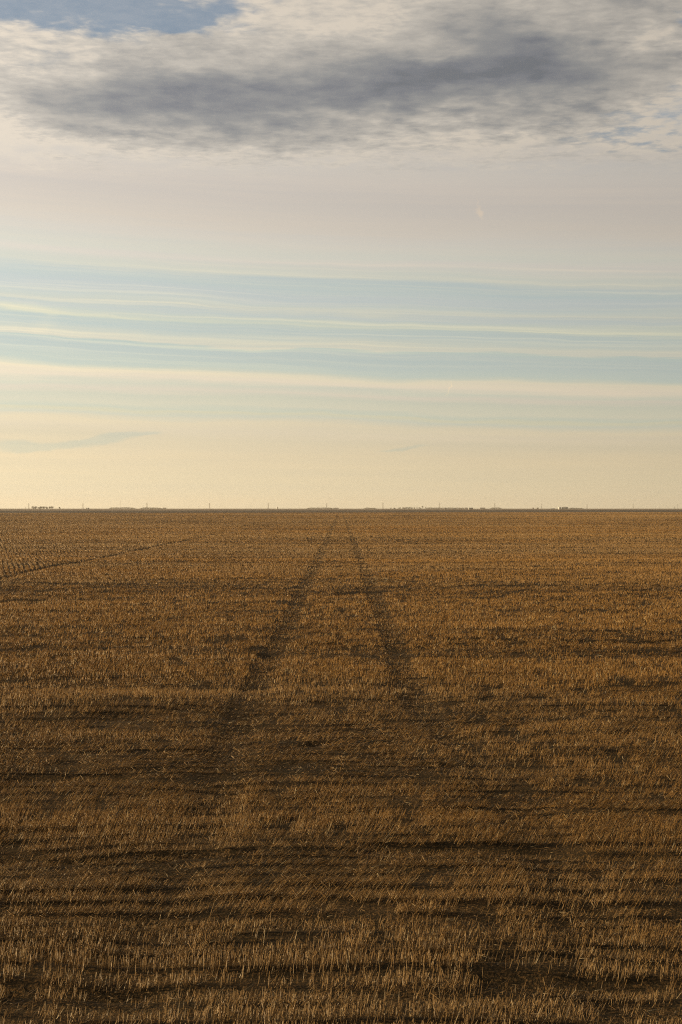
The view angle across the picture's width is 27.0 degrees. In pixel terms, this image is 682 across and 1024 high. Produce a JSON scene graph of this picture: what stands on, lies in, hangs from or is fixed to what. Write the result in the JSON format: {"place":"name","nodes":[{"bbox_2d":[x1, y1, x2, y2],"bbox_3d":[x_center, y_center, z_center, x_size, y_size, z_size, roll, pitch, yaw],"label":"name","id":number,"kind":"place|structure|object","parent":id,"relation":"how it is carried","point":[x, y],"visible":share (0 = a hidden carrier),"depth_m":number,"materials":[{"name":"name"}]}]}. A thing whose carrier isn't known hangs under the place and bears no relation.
{"place":"outdoors","nodes":[
{"label":"outdoors","id":0,"kind":"place"},
{"bbox_2d":[0,512,681,1023],"bbox_3d":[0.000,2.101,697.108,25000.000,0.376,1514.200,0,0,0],"label":"stubble field","id":1,"kind":"structure","parent":0,"point":[566,980],"depth_m":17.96,"materials":[{"name":"plant"}]},
{"bbox_2d":[0,516,681,1023],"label":"loose straw","id":2,"kind":"object","parent":1,"relation":"on","point":[252,742],"visible":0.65,"depth_m":25.46,"materials":[{"name":"plant"}]},
{"bbox_2d":[0,510,681,512],"bbox_3d":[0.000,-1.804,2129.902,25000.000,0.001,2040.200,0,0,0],"label":"fallow field","id":3,"kind":"structure","parent":0,"point":[175,511],"depth_m":1685.85,"materials":[{"name":"brown soil"}]},
{"bbox_2d":[0,509,681,509],"bbox_3d":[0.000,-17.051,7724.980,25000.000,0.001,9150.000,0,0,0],"label":"distant field","id":4,"kind":"structure","parent":0,"point":[340,509],"depth_m":4138.74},
{"bbox_2d":[109,507,135,508],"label":"treeline","id":5,"kind":"object","parent":4,"relation":"on","point":[122,508],"visible":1,"depth_m":8595.38,"materials":[{"name":"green plant"}]},
{"bbox_2d":[425,507,467,508],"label":"treeline","id":6,"kind":"object","parent":4,"relation":"on","point":[443,508],"visible":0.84,"depth_m":9395.78,"materials":[{"name":"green plant"}]},
{"bbox_2d":[0,0,681,508],"label":"sky","id":7,"kind":"structure","parent":0,"point":[282,254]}
]}

